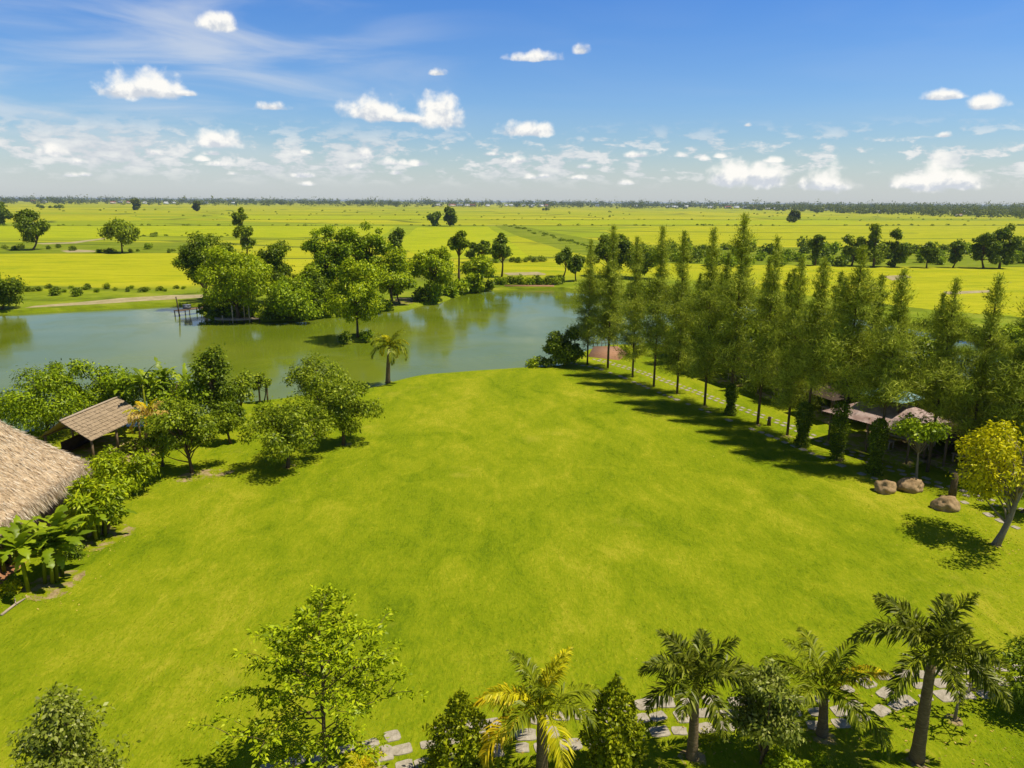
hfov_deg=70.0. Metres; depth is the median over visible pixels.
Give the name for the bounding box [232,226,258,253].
grove tree
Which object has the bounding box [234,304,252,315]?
bush
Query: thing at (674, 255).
bush
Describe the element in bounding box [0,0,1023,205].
sky
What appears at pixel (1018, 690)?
shrub
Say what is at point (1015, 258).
bush
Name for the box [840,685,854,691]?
stepping stone
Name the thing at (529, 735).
stepping stone
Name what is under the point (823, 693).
feather palm
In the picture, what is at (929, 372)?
casuarina tree
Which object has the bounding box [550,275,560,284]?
bush
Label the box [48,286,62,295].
bush
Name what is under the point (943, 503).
boulder
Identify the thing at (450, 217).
field tree
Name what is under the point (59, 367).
garden tree
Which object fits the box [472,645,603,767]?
yellowing palm
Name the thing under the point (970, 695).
stepping stone
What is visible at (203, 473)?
soil
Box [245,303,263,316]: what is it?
bush
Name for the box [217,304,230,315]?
bush
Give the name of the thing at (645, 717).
stepping stone
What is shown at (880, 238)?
grass verge
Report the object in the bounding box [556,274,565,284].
bush
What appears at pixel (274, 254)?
grove tree
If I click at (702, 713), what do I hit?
stepping stone
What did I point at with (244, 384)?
sapling
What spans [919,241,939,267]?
field tree
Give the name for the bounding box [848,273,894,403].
casuarina tree
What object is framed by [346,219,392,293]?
grove tree
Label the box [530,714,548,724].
stepping stone
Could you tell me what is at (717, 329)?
understorey tree
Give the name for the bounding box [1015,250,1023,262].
bush
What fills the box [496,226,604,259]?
field
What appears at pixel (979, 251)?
field tree
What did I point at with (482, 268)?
grove tree
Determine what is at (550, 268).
rice field
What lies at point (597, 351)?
brick landing
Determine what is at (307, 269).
grove tree
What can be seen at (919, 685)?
stepping stone
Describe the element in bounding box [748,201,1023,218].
woodland
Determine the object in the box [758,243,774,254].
bush
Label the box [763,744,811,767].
bush
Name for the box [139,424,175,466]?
sapling
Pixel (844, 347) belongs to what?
casuarina tree
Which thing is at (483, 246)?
grove tree
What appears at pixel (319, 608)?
feathery tree
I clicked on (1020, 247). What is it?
bush
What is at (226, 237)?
grass verge
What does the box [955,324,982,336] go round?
bank bush
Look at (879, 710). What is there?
stepping stone
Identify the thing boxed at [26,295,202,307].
sandy track
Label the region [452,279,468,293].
bush
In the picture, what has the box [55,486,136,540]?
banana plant
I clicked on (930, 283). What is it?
rice field
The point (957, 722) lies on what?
soil
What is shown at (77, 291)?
bush
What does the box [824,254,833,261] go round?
bush
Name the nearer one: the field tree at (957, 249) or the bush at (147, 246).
the field tree at (957, 249)
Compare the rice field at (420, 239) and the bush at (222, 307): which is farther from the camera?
the rice field at (420, 239)
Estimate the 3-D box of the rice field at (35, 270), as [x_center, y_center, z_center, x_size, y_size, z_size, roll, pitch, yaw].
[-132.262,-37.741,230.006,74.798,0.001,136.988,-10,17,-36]
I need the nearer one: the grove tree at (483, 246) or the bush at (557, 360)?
the bush at (557, 360)
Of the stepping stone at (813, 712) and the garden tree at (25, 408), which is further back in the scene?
the garden tree at (25, 408)
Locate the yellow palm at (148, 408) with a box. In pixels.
[122,397,168,452]
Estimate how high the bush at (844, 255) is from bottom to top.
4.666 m
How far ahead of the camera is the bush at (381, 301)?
136.05 m
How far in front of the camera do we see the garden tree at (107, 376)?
64.65 m
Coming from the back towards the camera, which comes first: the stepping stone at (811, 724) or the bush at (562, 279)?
the bush at (562, 279)
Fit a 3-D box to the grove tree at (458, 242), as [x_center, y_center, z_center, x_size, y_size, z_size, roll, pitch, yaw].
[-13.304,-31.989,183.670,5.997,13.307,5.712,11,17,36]
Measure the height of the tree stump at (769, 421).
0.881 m
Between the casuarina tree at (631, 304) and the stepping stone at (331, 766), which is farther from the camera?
the casuarina tree at (631, 304)
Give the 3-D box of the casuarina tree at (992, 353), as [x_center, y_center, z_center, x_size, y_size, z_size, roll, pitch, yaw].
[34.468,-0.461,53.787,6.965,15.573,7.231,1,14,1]
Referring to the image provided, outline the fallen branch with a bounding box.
[0,597,25,615]
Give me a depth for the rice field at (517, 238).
398.71 m
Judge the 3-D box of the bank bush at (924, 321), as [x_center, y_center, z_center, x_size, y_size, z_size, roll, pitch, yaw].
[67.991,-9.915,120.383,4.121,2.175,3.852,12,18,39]
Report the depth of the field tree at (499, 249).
196.19 m
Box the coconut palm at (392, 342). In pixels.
[367,329,408,383]
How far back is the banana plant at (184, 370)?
69.47 m
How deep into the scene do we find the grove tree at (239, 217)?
337.69 m
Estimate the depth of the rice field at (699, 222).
792.88 m
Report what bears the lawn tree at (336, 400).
on the lawn at (542, 418)
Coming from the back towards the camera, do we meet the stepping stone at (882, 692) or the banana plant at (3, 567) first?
the banana plant at (3, 567)
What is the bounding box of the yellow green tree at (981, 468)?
[945,416,1023,546]
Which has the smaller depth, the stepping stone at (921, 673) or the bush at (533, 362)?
the stepping stone at (921, 673)
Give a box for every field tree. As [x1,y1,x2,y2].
[0,201,12,224]
[10,208,50,249]
[97,217,140,252]
[129,198,140,209]
[191,200,201,210]
[426,211,441,225]
[442,206,457,225]
[487,233,512,276]
[553,246,572,276]
[565,253,585,280]
[786,210,800,221]
[807,234,825,265]
[841,234,865,265]
[864,223,890,266]
[882,227,914,266]
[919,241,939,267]
[948,240,965,267]
[968,231,1003,268]
[984,223,1023,268]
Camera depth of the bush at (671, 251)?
276.27 m
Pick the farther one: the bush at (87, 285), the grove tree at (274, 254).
the bush at (87, 285)
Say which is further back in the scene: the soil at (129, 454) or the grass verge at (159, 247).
the grass verge at (159, 247)
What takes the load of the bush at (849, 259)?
on the grass verge at (966, 261)
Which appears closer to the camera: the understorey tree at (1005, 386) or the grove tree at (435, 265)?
the understorey tree at (1005, 386)
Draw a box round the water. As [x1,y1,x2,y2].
[0,289,1013,432]
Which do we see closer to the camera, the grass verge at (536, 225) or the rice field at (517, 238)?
the rice field at (517, 238)
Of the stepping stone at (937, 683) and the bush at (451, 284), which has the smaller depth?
the stepping stone at (937, 683)
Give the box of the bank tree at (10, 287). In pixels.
[0,272,30,309]
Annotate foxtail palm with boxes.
[637,628,757,761]
[848,591,1013,764]
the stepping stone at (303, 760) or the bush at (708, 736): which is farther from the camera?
the bush at (708, 736)
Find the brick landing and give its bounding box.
[588,343,624,359]
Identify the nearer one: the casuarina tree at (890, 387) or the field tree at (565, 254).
the casuarina tree at (890, 387)
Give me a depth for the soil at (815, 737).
28.19 m
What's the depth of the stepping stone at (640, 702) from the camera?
29.98 m
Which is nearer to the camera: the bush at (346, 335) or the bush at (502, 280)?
the bush at (346, 335)
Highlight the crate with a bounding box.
[182,304,190,308]
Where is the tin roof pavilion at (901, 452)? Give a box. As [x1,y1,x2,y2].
[823,391,952,467]
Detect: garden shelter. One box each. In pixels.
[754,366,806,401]
[803,382,862,423]
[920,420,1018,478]
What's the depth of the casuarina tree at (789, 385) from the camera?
62.68 m
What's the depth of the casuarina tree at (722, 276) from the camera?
87.20 m
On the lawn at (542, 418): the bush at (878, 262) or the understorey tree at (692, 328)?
the understorey tree at (692, 328)
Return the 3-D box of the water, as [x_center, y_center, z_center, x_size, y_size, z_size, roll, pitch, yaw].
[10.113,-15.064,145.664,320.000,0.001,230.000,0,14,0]
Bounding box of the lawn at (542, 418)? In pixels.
[0,344,1023,767]
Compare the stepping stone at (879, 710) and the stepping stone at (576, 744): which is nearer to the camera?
the stepping stone at (576, 744)
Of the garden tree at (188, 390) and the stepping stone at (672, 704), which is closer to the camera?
the stepping stone at (672, 704)
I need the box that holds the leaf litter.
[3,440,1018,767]
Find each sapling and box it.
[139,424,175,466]
[220,368,257,405]
[252,372,271,400]
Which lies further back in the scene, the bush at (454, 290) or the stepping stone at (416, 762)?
the bush at (454, 290)
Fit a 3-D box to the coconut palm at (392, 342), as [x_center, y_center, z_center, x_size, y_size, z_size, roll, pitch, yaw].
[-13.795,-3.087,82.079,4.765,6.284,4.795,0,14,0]
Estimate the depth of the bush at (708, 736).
27.88 m
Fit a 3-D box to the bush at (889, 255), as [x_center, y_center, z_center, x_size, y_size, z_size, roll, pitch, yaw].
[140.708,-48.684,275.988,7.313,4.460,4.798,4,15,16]
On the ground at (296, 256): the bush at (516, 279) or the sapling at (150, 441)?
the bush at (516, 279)
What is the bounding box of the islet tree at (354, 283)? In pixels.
[321,256,385,337]
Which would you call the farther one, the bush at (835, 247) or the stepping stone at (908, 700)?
the bush at (835, 247)
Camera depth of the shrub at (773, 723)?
26.00 m
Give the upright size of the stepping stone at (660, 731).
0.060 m
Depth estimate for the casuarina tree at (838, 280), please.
76.32 m
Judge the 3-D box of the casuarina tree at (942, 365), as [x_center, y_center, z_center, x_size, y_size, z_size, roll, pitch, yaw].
[31.880,-0.379,54.204,6.976,15.169,7.353,1,14,1]
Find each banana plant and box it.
[0,504,95,592]
[0,514,35,572]
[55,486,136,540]
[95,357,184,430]
[169,362,197,417]
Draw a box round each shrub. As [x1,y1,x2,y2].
[60,474,136,533]
[77,444,161,495]
[418,687,501,767]
[578,673,650,767]
[722,384,739,415]
[723,657,808,764]
[792,400,816,447]
[827,400,852,460]
[864,417,890,475]
[997,633,1023,707]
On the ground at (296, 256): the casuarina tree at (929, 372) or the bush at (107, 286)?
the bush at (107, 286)
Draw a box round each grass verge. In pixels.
[0,242,211,253]
[2,225,1020,225]
[136,236,303,239]
[141,219,874,219]
[618,231,809,232]
[649,247,1023,266]
[750,238,975,239]
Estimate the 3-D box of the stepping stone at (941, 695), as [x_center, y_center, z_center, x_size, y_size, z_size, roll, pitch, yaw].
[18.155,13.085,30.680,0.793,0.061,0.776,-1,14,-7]
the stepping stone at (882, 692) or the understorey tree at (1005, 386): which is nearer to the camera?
the stepping stone at (882, 692)
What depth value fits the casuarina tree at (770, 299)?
65.61 m
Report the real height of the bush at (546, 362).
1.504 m
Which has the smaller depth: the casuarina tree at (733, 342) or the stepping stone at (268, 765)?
the stepping stone at (268, 765)
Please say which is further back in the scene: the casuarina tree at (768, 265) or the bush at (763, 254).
the bush at (763, 254)
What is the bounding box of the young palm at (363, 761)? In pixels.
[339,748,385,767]
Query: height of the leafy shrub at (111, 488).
4.101 m
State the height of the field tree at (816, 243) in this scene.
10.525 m
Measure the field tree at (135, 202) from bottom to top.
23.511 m
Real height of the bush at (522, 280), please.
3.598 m
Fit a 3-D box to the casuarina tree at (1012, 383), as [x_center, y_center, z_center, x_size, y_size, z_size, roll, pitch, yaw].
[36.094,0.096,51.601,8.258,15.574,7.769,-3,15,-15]
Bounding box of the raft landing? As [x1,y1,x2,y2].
[215,303,261,322]
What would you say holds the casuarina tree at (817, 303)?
on the lawn at (542, 418)
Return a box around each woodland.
[0,193,1022,210]
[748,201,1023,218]
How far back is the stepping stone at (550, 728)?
28.41 m
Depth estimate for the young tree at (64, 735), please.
23.46 m
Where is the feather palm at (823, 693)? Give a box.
[760,626,894,760]
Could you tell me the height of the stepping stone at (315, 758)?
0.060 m
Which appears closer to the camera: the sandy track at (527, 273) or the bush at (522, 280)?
the bush at (522, 280)
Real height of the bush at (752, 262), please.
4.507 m
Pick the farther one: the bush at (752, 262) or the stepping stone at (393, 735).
the bush at (752, 262)
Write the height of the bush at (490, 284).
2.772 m
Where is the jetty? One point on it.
(179, 310)
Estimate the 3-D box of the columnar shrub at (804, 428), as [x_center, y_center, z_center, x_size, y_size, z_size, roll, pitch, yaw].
[24.609,3.367,61.613,1.793,4.114,1.793,9,16,30]
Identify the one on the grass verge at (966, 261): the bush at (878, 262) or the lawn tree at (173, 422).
the bush at (878, 262)
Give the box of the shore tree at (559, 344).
[541,325,585,364]
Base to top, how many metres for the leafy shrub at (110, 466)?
3.677 m
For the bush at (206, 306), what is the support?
on the bank at (446, 298)
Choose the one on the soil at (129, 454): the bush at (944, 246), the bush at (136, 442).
the bush at (136, 442)
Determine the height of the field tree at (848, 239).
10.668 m
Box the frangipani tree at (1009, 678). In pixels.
[920,642,1013,719]
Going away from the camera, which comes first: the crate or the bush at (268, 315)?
the bush at (268, 315)
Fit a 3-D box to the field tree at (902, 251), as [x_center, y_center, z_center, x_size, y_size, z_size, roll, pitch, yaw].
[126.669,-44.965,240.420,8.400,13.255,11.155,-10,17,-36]
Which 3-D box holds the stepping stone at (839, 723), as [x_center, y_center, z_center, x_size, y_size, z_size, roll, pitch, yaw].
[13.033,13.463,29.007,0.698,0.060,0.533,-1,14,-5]
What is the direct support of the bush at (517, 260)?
on the ground at (296, 256)
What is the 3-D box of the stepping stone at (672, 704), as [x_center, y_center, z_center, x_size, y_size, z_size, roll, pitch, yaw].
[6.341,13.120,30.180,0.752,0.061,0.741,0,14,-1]
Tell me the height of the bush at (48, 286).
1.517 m
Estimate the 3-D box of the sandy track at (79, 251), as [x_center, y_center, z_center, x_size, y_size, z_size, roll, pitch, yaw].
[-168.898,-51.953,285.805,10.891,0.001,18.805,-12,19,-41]
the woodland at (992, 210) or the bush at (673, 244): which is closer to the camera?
the bush at (673, 244)
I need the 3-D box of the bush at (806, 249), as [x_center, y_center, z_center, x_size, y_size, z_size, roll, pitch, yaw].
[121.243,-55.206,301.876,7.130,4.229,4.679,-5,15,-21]
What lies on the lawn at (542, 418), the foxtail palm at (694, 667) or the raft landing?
the foxtail palm at (694, 667)
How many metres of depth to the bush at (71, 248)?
287.06 m
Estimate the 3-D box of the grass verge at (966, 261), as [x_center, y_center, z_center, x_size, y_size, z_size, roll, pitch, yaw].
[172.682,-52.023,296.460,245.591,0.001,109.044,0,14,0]
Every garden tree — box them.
[0,362,100,439]
[43,358,84,427]
[64,358,143,412]
[126,363,218,424]
[187,343,242,427]
[209,398,247,443]
[887,412,955,478]
[1008,452,1023,512]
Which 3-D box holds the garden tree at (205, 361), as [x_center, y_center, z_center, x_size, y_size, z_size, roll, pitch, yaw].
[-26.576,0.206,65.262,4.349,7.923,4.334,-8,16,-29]
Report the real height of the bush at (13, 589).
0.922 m
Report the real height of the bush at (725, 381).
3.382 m
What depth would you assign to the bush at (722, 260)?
242.19 m
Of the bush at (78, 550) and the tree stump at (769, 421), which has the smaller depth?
the bush at (78, 550)
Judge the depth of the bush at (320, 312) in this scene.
130.33 m
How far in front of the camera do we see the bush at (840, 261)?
240.62 m
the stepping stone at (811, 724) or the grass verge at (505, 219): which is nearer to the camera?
the stepping stone at (811, 724)
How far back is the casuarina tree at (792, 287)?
77.20 m
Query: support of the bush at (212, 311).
on the ground at (296, 256)
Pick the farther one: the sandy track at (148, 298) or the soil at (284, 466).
the sandy track at (148, 298)
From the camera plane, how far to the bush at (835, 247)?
298.47 m
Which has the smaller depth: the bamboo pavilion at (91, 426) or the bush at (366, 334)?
the bamboo pavilion at (91, 426)
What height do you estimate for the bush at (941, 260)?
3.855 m
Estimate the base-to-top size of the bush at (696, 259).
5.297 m
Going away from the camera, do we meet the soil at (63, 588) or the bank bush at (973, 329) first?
the soil at (63, 588)
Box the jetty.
[174,297,201,316]
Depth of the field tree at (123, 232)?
273.52 m
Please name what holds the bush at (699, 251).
on the grass verge at (966, 261)
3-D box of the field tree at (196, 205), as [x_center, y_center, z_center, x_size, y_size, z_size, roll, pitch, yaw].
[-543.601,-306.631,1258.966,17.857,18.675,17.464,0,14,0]
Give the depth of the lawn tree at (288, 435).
54.40 m
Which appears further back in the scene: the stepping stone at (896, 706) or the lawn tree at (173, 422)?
the lawn tree at (173, 422)
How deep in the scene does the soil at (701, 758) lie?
27.08 m
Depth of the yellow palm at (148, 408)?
58.54 m
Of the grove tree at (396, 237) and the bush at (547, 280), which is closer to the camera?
the bush at (547, 280)
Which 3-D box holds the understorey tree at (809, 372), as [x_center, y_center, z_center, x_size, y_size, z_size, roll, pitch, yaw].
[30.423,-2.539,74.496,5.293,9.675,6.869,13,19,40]
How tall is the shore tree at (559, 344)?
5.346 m
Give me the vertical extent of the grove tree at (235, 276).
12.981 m
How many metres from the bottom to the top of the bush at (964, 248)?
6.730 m
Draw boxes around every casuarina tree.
[561,239,605,364]
[582,224,629,367]
[606,236,653,376]
[628,224,683,386]
[646,229,702,393]
[671,227,738,405]
[688,273,705,345]
[693,212,764,410]
[694,272,731,360]
[696,251,746,320]
[728,233,793,423]
[745,258,780,335]
[755,266,801,385]
[762,256,827,435]
[772,272,794,350]
[774,254,846,418]
[798,244,921,435]
[814,276,852,403]
[823,271,853,330]
[833,269,936,435]
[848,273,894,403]
[903,276,986,471]
[914,313,964,408]
[915,291,967,394]
[928,272,1023,471]
[952,297,1023,487]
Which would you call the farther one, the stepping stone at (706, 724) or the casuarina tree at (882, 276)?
the casuarina tree at (882, 276)
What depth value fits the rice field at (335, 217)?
876.69 m
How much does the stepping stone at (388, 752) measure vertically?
0.061 m
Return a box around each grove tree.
[170,231,223,304]
[188,243,275,317]
[215,240,245,285]
[231,207,248,243]
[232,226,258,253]
[255,240,296,293]
[259,272,321,319]
[288,265,319,289]
[300,224,339,290]
[305,270,330,306]
[312,225,367,297]
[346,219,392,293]
[376,246,413,304]
[386,271,416,303]
[388,227,406,255]
[407,246,456,296]
[447,230,470,280]
[457,254,496,291]
[464,242,476,260]
[473,240,490,256]
[593,233,631,269]
[620,241,670,273]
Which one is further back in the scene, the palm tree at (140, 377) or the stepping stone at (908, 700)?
the palm tree at (140, 377)
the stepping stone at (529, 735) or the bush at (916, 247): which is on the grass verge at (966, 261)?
the bush at (916, 247)
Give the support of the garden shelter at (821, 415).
on the lawn at (542, 418)
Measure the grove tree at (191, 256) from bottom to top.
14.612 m
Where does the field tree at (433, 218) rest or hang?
on the ground at (296, 256)
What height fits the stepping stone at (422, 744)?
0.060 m
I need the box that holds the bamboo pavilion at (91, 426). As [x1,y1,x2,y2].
[38,396,142,462]
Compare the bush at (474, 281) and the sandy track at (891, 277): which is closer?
the bush at (474, 281)
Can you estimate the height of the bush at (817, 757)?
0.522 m
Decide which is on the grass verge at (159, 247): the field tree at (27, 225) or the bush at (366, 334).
the field tree at (27, 225)
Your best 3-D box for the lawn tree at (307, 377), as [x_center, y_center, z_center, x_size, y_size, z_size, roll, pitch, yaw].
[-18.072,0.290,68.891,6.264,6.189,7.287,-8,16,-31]
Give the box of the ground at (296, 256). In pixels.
[0,198,1023,345]
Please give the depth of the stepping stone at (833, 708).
29.66 m
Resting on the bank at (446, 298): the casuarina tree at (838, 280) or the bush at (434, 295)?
the bush at (434, 295)
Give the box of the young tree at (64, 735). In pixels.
[5,681,141,767]
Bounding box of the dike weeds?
[0,208,1023,248]
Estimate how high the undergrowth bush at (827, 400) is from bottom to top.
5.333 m
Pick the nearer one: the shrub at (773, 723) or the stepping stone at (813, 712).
the shrub at (773, 723)
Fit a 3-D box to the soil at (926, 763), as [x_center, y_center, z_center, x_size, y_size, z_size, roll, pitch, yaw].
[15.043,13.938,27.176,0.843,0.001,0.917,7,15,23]
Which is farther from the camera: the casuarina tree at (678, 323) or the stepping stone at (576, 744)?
the casuarina tree at (678, 323)
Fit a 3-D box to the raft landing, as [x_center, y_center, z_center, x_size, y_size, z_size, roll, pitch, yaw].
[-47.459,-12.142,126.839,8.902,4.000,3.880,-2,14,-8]
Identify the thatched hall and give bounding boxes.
[0,419,93,566]
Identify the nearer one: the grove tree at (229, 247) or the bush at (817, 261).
the grove tree at (229, 247)
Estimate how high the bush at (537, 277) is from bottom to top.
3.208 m
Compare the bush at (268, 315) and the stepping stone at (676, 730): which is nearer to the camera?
the stepping stone at (676, 730)
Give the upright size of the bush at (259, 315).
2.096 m
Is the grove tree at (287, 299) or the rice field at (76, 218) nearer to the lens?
the grove tree at (287, 299)
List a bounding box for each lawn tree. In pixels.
[132,392,242,472]
[233,389,343,467]
[280,351,356,399]
[303,377,387,445]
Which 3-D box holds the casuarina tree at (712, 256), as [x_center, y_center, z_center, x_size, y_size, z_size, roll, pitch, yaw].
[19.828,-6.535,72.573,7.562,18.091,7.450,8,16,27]
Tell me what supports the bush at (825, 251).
on the grass verge at (966, 261)
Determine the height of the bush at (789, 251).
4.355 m
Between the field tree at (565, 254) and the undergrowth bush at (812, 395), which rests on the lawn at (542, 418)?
the undergrowth bush at (812, 395)
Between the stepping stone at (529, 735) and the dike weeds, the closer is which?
the stepping stone at (529, 735)
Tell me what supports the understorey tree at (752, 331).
on the lawn at (542, 418)
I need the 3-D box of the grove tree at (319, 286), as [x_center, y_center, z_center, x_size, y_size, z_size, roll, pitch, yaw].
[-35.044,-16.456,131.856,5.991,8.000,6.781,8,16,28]
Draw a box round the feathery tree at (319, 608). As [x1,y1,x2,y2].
[179,582,428,767]
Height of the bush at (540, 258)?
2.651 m
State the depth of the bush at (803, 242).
326.76 m
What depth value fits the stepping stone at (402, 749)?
27.43 m
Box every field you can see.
[0,226,394,237]
[0,255,190,285]
[4,216,142,220]
[218,216,486,218]
[401,227,527,258]
[407,262,677,273]
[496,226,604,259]
[507,236,600,242]
[539,220,864,223]
[598,221,1023,246]
[752,266,1023,316]
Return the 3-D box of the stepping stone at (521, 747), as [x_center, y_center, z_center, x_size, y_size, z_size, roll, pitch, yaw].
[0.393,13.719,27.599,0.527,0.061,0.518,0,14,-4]
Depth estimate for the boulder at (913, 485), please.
52.35 m
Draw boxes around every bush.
[0,403,22,429]
[0,578,21,597]
[16,242,25,248]
[31,286,41,290]
[44,283,52,288]
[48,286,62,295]
[62,543,87,560]
[68,245,76,250]
[69,287,83,296]
[83,283,91,289]
[102,283,110,288]
[105,248,117,252]
[121,437,150,452]
[137,286,147,291]
[144,242,152,248]
[196,301,213,315]
[207,306,224,317]
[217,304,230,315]
[221,304,235,315]
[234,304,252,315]
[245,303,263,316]
[254,309,266,320]
[261,308,277,319]
[312,305,327,317]
[315,302,333,315]
[337,330,351,341]
[358,330,374,342]
[375,295,385,312]
[380,298,393,308]
[411,286,435,301]
[421,283,443,303]
[441,284,458,296]
[444,282,455,295]
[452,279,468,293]
[454,278,472,292]
[461,272,485,291]
[485,279,494,289]
[496,276,506,284]
[505,275,515,283]
[512,276,519,283]
[515,257,521,262]
[517,274,529,284]
[525,355,544,367]
[526,277,535,284]
[529,274,542,284]
[530,257,539,261]
[537,255,547,261]
[538,356,555,367]
[543,276,553,284]
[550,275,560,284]
[550,354,567,364]
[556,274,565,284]
[662,245,677,256]
[666,240,679,251]
[668,252,677,261]
[672,252,684,262]
[687,251,702,262]
[690,245,705,257]
[697,244,708,251]
[698,724,721,747]
[712,359,757,386]
[718,253,726,264]
[720,242,732,249]
[723,256,738,266]
[745,256,755,266]
[755,255,764,260]
[756,251,767,258]
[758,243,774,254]
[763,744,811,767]
[778,253,794,263]
[781,248,794,255]
[793,252,807,261]
[796,236,810,247]
[797,392,820,402]
[798,246,811,253]
[811,258,821,265]
[811,750,829,766]
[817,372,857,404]
[819,247,833,257]
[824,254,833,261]
[826,240,842,253]
[831,256,847,266]
[840,252,851,258]
[847,256,859,261]
[871,257,885,264]
[885,252,893,258]
[912,317,932,328]
[913,244,919,253]
[915,249,925,262]
[934,256,945,264]
[939,244,950,251]
[946,242,969,254]
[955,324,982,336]
[996,324,1023,341]
[1001,253,1021,263]
[1015,244,1023,252]
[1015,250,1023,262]
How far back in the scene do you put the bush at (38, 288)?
161.54 m
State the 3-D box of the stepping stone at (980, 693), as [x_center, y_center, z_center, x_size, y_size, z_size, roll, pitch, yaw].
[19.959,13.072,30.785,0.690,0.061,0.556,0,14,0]
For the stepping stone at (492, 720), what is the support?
on the lawn at (542, 418)
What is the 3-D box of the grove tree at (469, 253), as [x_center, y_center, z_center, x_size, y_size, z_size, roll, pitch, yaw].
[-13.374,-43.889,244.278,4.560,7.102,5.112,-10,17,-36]
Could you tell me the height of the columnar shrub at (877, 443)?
4.615 m
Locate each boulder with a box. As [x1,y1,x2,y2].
[874,480,896,494]
[896,477,923,493]
[929,495,960,511]
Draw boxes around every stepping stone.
[260,762,280,767]
[284,754,305,767]
[310,752,321,762]
[327,764,338,767]
[336,745,354,753]
[362,738,379,749]
[373,744,393,762]
[384,730,400,741]
[391,742,412,755]
[395,759,413,767]
[413,756,430,767]
[420,740,434,748]
[479,717,501,729]
[490,743,504,756]
[515,728,536,740]
[516,742,529,752]
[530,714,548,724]
[547,726,558,737]
[553,711,569,720]
[559,738,582,750]
[634,698,655,709]
[637,713,649,722]
[648,725,670,736]
[649,711,667,721]
[658,696,675,707]
[671,726,687,735]
[673,710,689,722]
[699,708,717,717]
[699,722,715,733]
[702,695,719,704]
[806,720,828,730]
[808,707,818,716]
[830,705,846,716]
[831,718,850,727]
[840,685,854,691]
[856,678,877,688]
[871,704,890,716]
[875,687,890,698]
[887,700,905,710]
[899,695,917,705]
[913,682,922,688]
[919,670,923,678]
[933,689,954,701]
[934,678,946,688]
[958,691,976,698]
[976,691,994,698]
[982,512,994,516]
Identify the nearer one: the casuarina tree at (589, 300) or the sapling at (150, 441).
the sapling at (150, 441)
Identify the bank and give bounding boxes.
[0,287,1018,348]
[505,285,553,286]
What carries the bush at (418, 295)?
on the bank at (446, 298)
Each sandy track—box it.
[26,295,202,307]
[37,238,105,243]
[63,250,94,251]
[505,272,544,274]
[886,275,911,279]
[944,290,988,293]
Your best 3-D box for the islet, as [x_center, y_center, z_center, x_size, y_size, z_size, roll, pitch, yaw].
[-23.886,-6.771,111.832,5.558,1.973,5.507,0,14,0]
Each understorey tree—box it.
[682,291,711,360]
[696,321,737,374]
[743,312,772,380]
[785,337,822,399]
[853,343,911,400]
[897,326,936,403]
[924,383,1003,450]
[996,347,1017,404]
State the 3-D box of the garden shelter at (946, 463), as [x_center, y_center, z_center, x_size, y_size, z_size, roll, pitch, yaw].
[35.662,4.762,57.242,5.325,3.683,4.998,-4,15,-16]
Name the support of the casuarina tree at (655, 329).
on the lawn at (542, 418)
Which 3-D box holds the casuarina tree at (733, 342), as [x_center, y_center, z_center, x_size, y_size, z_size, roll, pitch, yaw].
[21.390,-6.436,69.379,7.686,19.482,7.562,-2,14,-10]
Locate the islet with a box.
[340,333,373,341]
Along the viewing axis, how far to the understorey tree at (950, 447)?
60.39 m
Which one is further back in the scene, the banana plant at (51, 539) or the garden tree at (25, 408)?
the garden tree at (25, 408)
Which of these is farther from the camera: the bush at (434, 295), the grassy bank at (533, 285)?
the grassy bank at (533, 285)
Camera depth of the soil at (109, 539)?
44.46 m
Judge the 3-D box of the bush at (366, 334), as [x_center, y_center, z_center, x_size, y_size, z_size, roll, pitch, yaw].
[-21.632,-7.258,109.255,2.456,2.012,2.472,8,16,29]
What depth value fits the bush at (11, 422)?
63.95 m
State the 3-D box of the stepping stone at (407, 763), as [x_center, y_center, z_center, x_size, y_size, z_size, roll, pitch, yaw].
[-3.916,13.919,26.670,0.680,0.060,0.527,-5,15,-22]
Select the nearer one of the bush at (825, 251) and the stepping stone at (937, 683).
the stepping stone at (937, 683)
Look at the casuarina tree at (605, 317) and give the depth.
88.33 m
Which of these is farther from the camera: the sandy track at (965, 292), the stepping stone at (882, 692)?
the sandy track at (965, 292)
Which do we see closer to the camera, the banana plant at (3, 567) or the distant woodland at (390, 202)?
the banana plant at (3, 567)
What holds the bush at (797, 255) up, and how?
on the grass verge at (966, 261)
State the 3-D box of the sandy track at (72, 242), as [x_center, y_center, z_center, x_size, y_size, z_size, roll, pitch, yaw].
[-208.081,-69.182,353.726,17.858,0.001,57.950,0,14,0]
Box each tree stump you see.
[767,416,771,425]
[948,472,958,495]
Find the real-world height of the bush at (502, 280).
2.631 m
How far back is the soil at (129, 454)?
59.17 m
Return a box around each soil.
[0,558,27,583]
[21,570,84,600]
[75,524,135,551]
[118,444,158,462]
[174,468,233,481]
[182,469,197,474]
[281,463,295,468]
[336,442,351,446]
[391,297,419,305]
[677,749,706,765]
[806,727,837,746]
[904,749,930,767]
[944,714,962,725]
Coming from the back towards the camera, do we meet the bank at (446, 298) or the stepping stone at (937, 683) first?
the bank at (446, 298)
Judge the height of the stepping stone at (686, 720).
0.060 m

